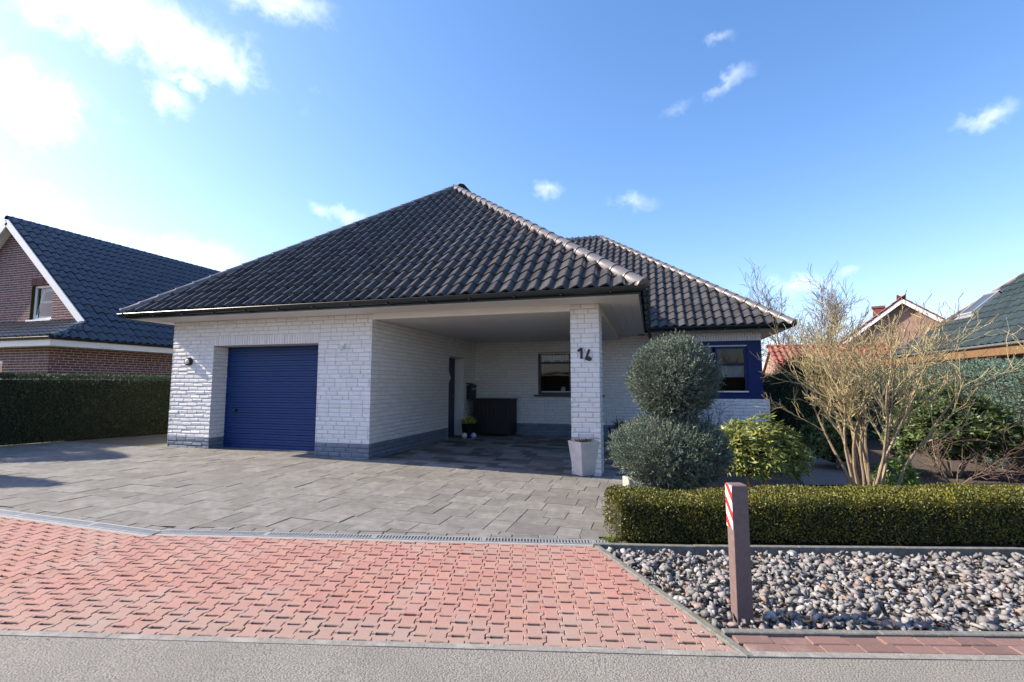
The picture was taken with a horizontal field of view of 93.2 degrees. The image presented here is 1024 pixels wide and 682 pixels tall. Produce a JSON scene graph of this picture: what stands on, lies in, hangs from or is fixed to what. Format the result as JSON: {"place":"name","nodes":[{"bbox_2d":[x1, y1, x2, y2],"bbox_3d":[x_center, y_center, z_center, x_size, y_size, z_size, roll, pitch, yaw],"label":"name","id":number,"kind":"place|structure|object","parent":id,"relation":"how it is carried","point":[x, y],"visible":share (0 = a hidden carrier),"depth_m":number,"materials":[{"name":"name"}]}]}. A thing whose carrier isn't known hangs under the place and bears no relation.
{"place":"outdoors","nodes":[
{"label":"outdoors","id":0,"kind":"place"},
{"bbox_2d":[67,433,167,440],"bbox_3d":[-7.998,2.610,14.571,3.500,0.063,8.050,-1,-5,16],"label":"gravel strip","id":1,"kind":"object","parent":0,"point":[133,436],"depth_m":12.19,"materials":[{"name":"grey gravel"}]},
{"bbox_2d":[0,372,170,445],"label":"conifer hedge","id":2,"kind":"object","parent":1,"relation":"on","point":[41,410],"visible":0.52,"depth_m":11.13,"materials":[{"name":"green plant"}]},
{"bbox_2d":[0,435,646,542],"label":"driveway","id":3,"kind":"structure","parent":0,"point":[166,485],"depth_m":6.35,"materials":[{"name":"grey stone"}]},
{"bbox_2d":[0,506,172,530],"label":"driveway border","id":4,"kind":"object","parent":3,"relation":"on","point":[89,519],"visible":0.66,"depth_m":5.00,"materials":[{"name":"grey concrete"}]},
{"bbox_2d":[172,526,599,539],"bbox_3d":[-1.239,1.886,4.707,4.166,0.117,0.088,0,-5,1],"label":"driveway border","id":5,"kind":"object","parent":3,"relation":"on","point":[388,533],"visible":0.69,"depth_m":4.71,"materials":[{"name":"grey concrete"}]},
{"bbox_2d":[623,476,643,486],"bbox_3d":[1.758,2.067,7.011,0.242,0.181,0.283,0,-5,-3],"label":"edging stone","id":6,"kind":"object","parent":3,"relation":"on","point":[626,481],"visible":0.26,"depth_m":6.89,"materials":[{"name":"white stone"}]},
{"bbox_2d":[0,530,744,650],"bbox_3d":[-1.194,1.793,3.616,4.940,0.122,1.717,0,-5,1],"label":"apron","id":7,"kind":"object","parent":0,"point":[265,583],"visible":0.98,"depth_m":3.33,"materials":[{"name":"red brick"}]},
{"bbox_2d":[0,517,144,585],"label":"apron","id":8,"kind":"object","parent":7,"relation":"on","point":[68,543],"visible":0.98,"depth_m":4.24,"materials":[{"name":"red brick"}]},
{"bbox_2d":[357,434,640,481],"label":"carport floor","id":9,"kind":"structure","parent":0,"point":[532,454],"depth_m":9.70,"materials":[{"name":"grey stone"}]},
{"bbox_2d":[460,417,476,437],"bbox_3d":[-1.171,2.304,13.020,0.453,0.555,0.444,-1,-5,16],"label":"potted plant","id":10,"kind":"object","parent":9,"relation":"on","point":[468,426],"visible":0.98,"depth_m":12.89,"materials":[{"name":"green plant"}]},
{"bbox_2d":[472,398,517,435],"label":"bin store","id":11,"kind":"structure","parent":9,"relation":"on","point":[494,415],"depth_m":13.52,"materials":[{"name":"black wood"}]},
{"bbox_2d":[568,440,599,475],"bbox_3d":[1.183,1.914,7.946,0.379,0.542,0.379,3,-6,-26],"label":"planter","id":12,"kind":"object","parent":9,"relation":"on","point":[584,457],"visible":0.84,"depth_m":7.82,"materials":[{"name":"concrete"}]},
{"bbox_2d":[570,437,596,441],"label":"dried plant","id":13,"kind":"object","parent":12,"relation":"in","point":[586,440],"visible":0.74,"depth_m":7.89,"materials":[{"name":"brown plant"}]},
{"bbox_2d":[0,636,1023,681],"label":"road","id":14,"kind":"structure","parent":0,"point":[50,659],"depth_m":2.53,"materials":[{"name":"grey asphalt"}]},
{"bbox_2d":[0,0,1023,370],"label":"sky","id":15,"kind":"structure","parent":0,"point":[705,139],"materials":[{"name":"blue"}]},
{"bbox_2d":[606,415,625,441],"bbox_3d":[2.655,2.225,12.181,0.606,0.700,0.529,2,-6,-23],"label":"plant","id":16,"kind":"object","parent":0,"point":[616,426],"visible":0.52,"depth_m":12.15,"materials":[{"name":"green plant"}]},
{"bbox_2d":[610,434,1023,547],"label":"soil","id":17,"kind":"structure","parent":0,"point":[875,448],"depth_m":7.67,"materials":[{"name":"brown soil"}]},
{"bbox_2d":[601,534,619,542],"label":"weed tuft","id":18,"kind":"object","parent":17,"relation":"on","point":[611,539],"visible":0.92,"depth_m":4.59,"materials":[{"name":"green plant"}]},
{"bbox_2d":[605,329,738,492],"bbox_3d":[1.906,0.980,5.937,1.548,2.296,1.475,-1,-5,16],"label":"topiary","id":19,"kind":"object","parent":17,"relation":"on","point":[671,382],"visible":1,"depth_m":5.62,"materials":[{"name":"green plant"}]},
{"bbox_2d":[698,394,745,427],"bbox_3d":[4.818,1.801,11.549,1.566,1.529,1.530,-1,-5,16],"label":"twig shrub","id":20,"kind":"object","parent":17,"relation":"on","point":[708,415],"visible":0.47,"depth_m":11.62,"materials":[{"name":"plant"}]},
{"bbox_2d":[702,411,814,487],"bbox_3d":[3.342,1.543,6.718,1.528,1.195,0.977,-1,-5,16],"label":"pieris bush","id":21,"kind":"object","parent":17,"relation":"on","point":[759,448],"visible":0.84,"depth_m":6.45,"materials":[{"name":"green plant"}]},
{"bbox_2d":[762,371,857,423],"bbox_3d":[9.037,1.891,15.380,3.549,2.097,1.406,-1,-5,16],"label":"yew hedge","id":22,"kind":"object","parent":17,"relation":"on","point":[764,380],"visible":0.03,"depth_m":15.38,"materials":[{"name":"green plant"}]},
{"bbox_2d":[601,482,1023,545],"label":"box hedge","id":23,"kind":"object","parent":17,"relation":"on","point":[962,513],"visible":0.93,"depth_m":4.58,"materials":[{"name":"green plant"}]},
{"bbox_2d":[763,342,913,374],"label":"outbuilding","id":24,"kind":"structure","parent":17,"relation":"on","point":[774,353],"depth_m":21.64,"materials":[{"name":"red tile"}]},
{"bbox_2d":[752,278,1023,490],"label":"bare shrub","id":25,"kind":"object","parent":17,"relation":"on","point":[851,387],"visible":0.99,"depth_m":6.22,"materials":[{"name":"brown plant"}]},
{"bbox_2d":[870,453,921,485],"bbox_3d":[5.073,1.801,6.411,0.608,0.617,0.633,-1,-5,16],"label":"laurel shrub","id":26,"kind":"object","parent":17,"relation":"on","point":[910,479],"visible":0.5,"depth_m":6.33,"materials":[{"name":"green plant"}]},
{"bbox_2d":[838,355,1023,474],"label":"thuja hedge","id":27,"kind":"object","parent":17,"relation":"on","point":[1005,390],"visible":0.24,"depth_m":9.12,"materials":[{"name":"green plant"}]},
{"bbox_2d":[872,378,1023,476],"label":"rhododendron bush","id":28,"kind":"object","parent":17,"relation":"on","point":[911,437],"visible":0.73,"depth_m":7.90,"materials":[{"name":"green plant"}]},
{"bbox_2d":[893,416,1023,484],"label":"twig shrub","id":29,"kind":"object","parent":17,"relation":"on","point":[938,466],"visible":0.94,"depth_m":7.24,"materials":[{"name":"brown plant"}]},
{"bbox_2d":[943,417,1023,484],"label":"twig shrub","id":30,"kind":"object","parent":17,"relation":"on","point":[1018,465],"visible":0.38,"depth_m":7.66,"materials":[{"name":"brown plant"}]},
{"bbox_2d":[783,440,896,484],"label":"garden path","id":31,"kind":"structure","parent":0,"point":[827,473],"depth_m":8.15,"materials":[{"name":"grey stone"}]},
{"bbox_2d":[763,353,852,438],"bbox_3d":[7.806,1.449,12.853,2.278,2.491,2.086,-1,-5,16],"label":"dark conifer","id":32,"kind":"object","parent":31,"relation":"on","point":[782,390],"visible":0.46,"depth_m":12.53,"materials":[{"name":"green plant"}]},
{"bbox_2d":[799,415,871,467],"bbox_3d":[5.915,1.838,8.892,1.181,0.998,1.144,-1,-5,16],"label":"evergreen bush","id":33,"kind":"object","parent":31,"relation":"on","point":[814,437],"visible":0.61,"depth_m":8.67,"materials":[{"name":"green plant"}]},
{"bbox_2d":[884,272,1023,373],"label":"neighbour house","id":34,"kind":"structure","parent":0,"point":[1006,299],"depth_m":14.76,"materials":[{"name":"beige brick"}]},
{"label":"ground","id":35,"kind":"structure","parent":0,"visible":0},
{"bbox_2d":[0,215,220,380],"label":"brick house","id":36,"kind":"structure","parent":35,"relation":"on","point":[65,296],"depth_m":16.31,"materials":[{"name":"blue tile"}]},
{"bbox_2d":[25,285,52,321],"bbox_3d":[-15.562,-1.251,16.176,1.170,1.220,0.407,-1,-5,16],"label":"window","id":37,"kind":"structure","parent":36,"relation":"in","point":[36,314],"depth_m":16.27,"materials":[{"name":"white plastic"}]},
{"bbox_2d":[0,509,608,546],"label":"drain channel","id":38,"kind":"object","parent":35,"relation":"on","point":[114,528],"visible":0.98,"depth_m":4.61,"materials":[{"name":"concrete"}]},
{"bbox_2d":[117,183,797,475],"bbox_3d":[0.693,-0.722,15.575,14.017,7.472,15.623,-1,-5,16],"label":"bungalow","id":39,"kind":"object","parent":35,"relation":"on","point":[425,309],"visible":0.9,"depth_m":10.20,"materials":[{"name":"white brick"}]},
{"bbox_2d":[184,357,192,365],"bbox_3d":[-6.929,0.439,10.348,0.176,0.176,0.085,-1,-5,16],"label":"wall lamp","id":40,"kind":"object","parent":39,"relation":"attached to","point":[188,361],"visible":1,"depth_m":10.32,"materials":[{"name":"silver glass"}]},
{"bbox_2d":[223,345,317,450],"bbox_3d":[-4.961,1.177,10.143,2.640,2.293,0.066,-1,-5,16],"label":"garage door","id":41,"kind":"structure","parent":39,"relation":"in","point":[271,397],"depth_m":10.19,"materials":[{"name":"blue paint"}]},
{"bbox_2d":[448,358,462,435],"bbox_3d":[-1.665,1.553,13.167,0.280,2.190,1.065,-1,-5,16],"label":"front door","id":42,"kind":"structure","parent":39,"relation":"in","point":[455,397],"depth_m":13.57,"materials":[{"name":"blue glass"}]},
{"bbox_2d":[466,383,477,399],"bbox_3d":[-1.163,1.454,14.021,0.178,0.483,0.460,-1,-5,16],"label":"mailbox","id":43,"kind":"object","parent":39,"relation":"attached to","point":[471,392],"visible":0.9,"depth_m":13.84,"materials":[{"name":"black metal"}]},
{"bbox_2d":[534,352,604,396],"bbox_3d":[1.620,0.941,13.800,2.000,1.275,0.220,-1,-5,16],"label":"window","id":44,"kind":"structure","parent":39,"relation":"in","point":[540,393],"depth_m":13.95,"materials":[{"name":"wood"}]},
{"bbox_2d":[577,348,591,360],"bbox_3d":[1.206,0.221,8.056,0.244,0.234,0.020,-1,-5,16],"label":"house number","id":45,"kind":"object","parent":39,"relation":"attached to","point":[587,358],"visible":1,"depth_m":8.04,"materials":[{"name":"black metal"}]},
{"bbox_2d":[707,345,748,393],"bbox_3d":[5.135,0.738,12.536,1.760,1.240,0.120,-1,-5,16],"label":"window","id":46,"kind":"structure","parent":39,"relation":"in","point":[716,347],"depth_m":12.35,"materials":[{"name":"blue wood"}]},
{"bbox_2d":[0,630,1023,660],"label":"kerb","id":47,"kind":"structure","parent":35,"relation":"on","point":[803,655],"depth_m":2.70,"materials":[{"name":"grey concrete"}]},
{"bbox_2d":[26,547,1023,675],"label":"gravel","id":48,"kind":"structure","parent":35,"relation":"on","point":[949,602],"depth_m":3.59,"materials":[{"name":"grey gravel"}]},
{"bbox_2d":[594,545,752,657],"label":"kerb","id":49,"kind":"structure","parent":35,"relation":"on","point":[722,637],"depth_m":3.25,"materials":[{"name":"grey concrete"}]},
{"bbox_2d":[741,291,781,359],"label":"bare tree","id":50,"kind":"object","parent":35,"relation":"on","point":[763,342],"visible":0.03,"depth_m":45.65,"materials":[{"name":"brown plant"}]},
{"bbox_2d":[739,260,809,359],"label":"bare tree","id":51,"kind":"object","parent":35,"relation":"on","point":[772,337],"visible":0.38,"depth_m":41.58,"materials":[{"name":"brown plant"}]},
{"bbox_2d":[592,542,1023,558],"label":"kerb","id":52,"kind":"structure","parent":35,"relation":"on","point":[773,550],"depth_m":4.38,"materials":[{"name":"grey concrete"}]},
{"bbox_2d":[612,554,1023,631],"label":"gravel bed","id":53,"kind":"object","parent":35,"relation":"on","point":[759,616],"depth_m":3.61,"materials":[{"name":"grey gravel"}]},
{"bbox_2d":[725,482,753,626],"bbox_3d":[1.502,1.418,3.197,0.111,0.932,0.107,0,-5,2],"label":"marker post","id":54,"kind":"object","parent":53,"relation":"on","point":[737,517],"visible":0.94,"depth_m":3.16,"materials":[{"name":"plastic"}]},
{"bbox_2d":[788,260,862,344],"bbox_3d":[24.911,-0.797,39.133,5.692,11.773,6.923,-4,-7,38],"label":"bare tree","id":55,"kind":"object","parent":35,"relation":"on","point":[823,311],"visible":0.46,"depth_m":38.93,"materials":[{"name":"brown plant"}]},
{"bbox_2d":[791,280,871,343],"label":"bare tree","id":56,"kind":"object","parent":35,"relation":"on","point":[846,312],"visible":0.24,"depth_m":41.64,"materials":[{"name":"brown plant"}]},
{"bbox_2d":[721,628,1023,638],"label":"kerb","id":57,"kind":"structure","parent":35,"relation":"on","point":[796,633],"depth_m":2.88,"materials":[{"name":"grey concrete"}]},
{"bbox_2d":[732,635,1023,646],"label":"brick border","id":58,"kind":"object","parent":35,"relation":"on","point":[740,640],"visible":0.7,"depth_m":2.82,"materials":[{"name":"red brick"}]},
{"bbox_2d":[743,644,1023,654],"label":"brick border","id":59,"kind":"object","parent":35,"relation":"on","point":[963,650],"visible":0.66,"depth_m":2.73,"materials":[{"name":"red brick"}]},
{"bbox_2d":[837,294,944,346],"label":"gabled house","id":60,"kind":"structure","parent":35,"relation":"on","point":[897,305],"depth_m":25.54,"materials":[{"name":"brown brick"}]}
]}

